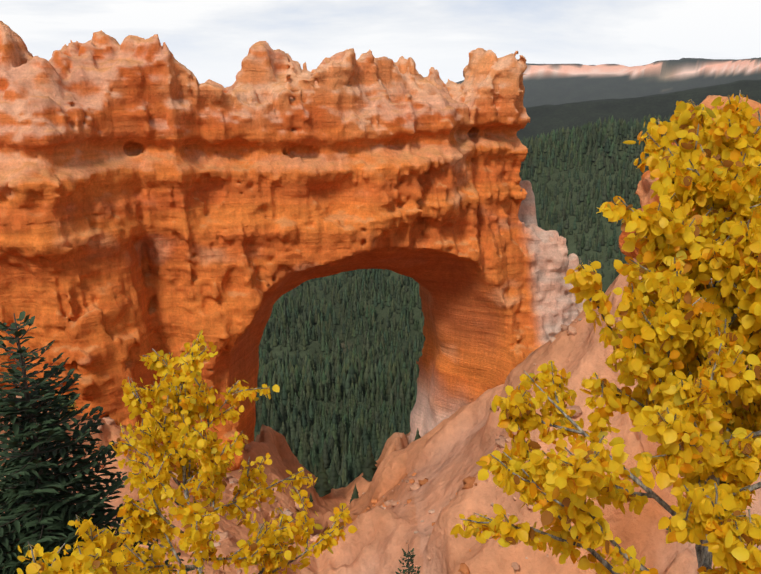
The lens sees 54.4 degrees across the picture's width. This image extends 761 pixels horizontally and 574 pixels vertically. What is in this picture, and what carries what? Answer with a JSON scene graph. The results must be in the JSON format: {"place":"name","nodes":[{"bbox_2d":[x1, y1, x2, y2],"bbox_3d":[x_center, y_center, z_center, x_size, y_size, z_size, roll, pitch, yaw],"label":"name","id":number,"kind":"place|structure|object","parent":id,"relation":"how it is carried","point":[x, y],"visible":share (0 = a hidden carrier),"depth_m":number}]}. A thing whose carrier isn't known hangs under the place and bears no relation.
{"place":"outdoors","nodes":[
{"label":"outdoors","id":0,"kind":"place"},
{"bbox_2d":[58,392,81,410],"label":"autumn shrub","id":1,"kind":"object","parent":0,"point":[73,405],"depth_m":74.42},
{"bbox_2d":[0,57,760,573],"bbox_3d":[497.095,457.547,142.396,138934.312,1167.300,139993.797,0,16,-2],"label":"ground","id":2,"kind":"structure","parent":0,"point":[444,455],"depth_m":76.38},
{"bbox_2d":[0,311,194,573],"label":"fir","id":3,"kind":"object","parent":2,"relation":"on","point":[55,511],"depth_m":11.46},
{"bbox_2d":[17,514,185,573],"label":"aspen sapling","id":4,"kind":"object","parent":2,"relation":"on","point":[104,541],"depth_m":2.98},
{"bbox_2d":[109,330,356,573],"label":"aspen","id":5,"kind":"object","parent":2,"relation":"on","point":[210,472],"depth_m":4.36},
{"bbox_2d":[0,21,585,470],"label":"natural rock arch","id":6,"kind":"structure","parent":2,"relation":"on","point":[154,195],"depth_m":87.98},
{"bbox_2d":[5,307,585,573],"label":"talus rocks","id":7,"kind":"object","parent":2,"relation":"on","point":[468,482],"visible":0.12,"depth_m":70.28},
{"bbox_2d":[255,385,415,488],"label":"forest","id":8,"kind":"object","parent":2,"relation":"on","point":[351,434],"visible":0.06,"depth_m":400.44},
{"bbox_2d":[309,429,420,502],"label":"conifer trees","id":9,"kind":"object","parent":2,"relation":"on","point":[323,486],"visible":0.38,"depth_m":114.96},
{"bbox_2d":[396,544,420,573],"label":"small conifer","id":10,"kind":"object","parent":2,"relation":"on","point":[407,555],"depth_m":28.53},
{"bbox_2d":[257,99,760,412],"bbox_3d":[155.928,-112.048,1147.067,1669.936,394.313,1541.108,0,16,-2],"label":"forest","id":11,"kind":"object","parent":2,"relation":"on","point":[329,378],"visible":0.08,"depth_m":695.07},
{"bbox_2d":[450,90,760,573],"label":"aspen","id":12,"kind":"object","parent":2,"relation":"on","point":[667,234],"depth_m":2.83},
{"bbox_2d":[619,95,760,263],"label":"hoodoo","id":13,"kind":"object","parent":2,"relation":"on","point":[644,191],"visible":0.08,"depth_m":63.15},
{"bbox_2d":[0,0,760,85],"label":"sky","id":14,"kind":"structure","parent":0,"point":[211,38]}
]}

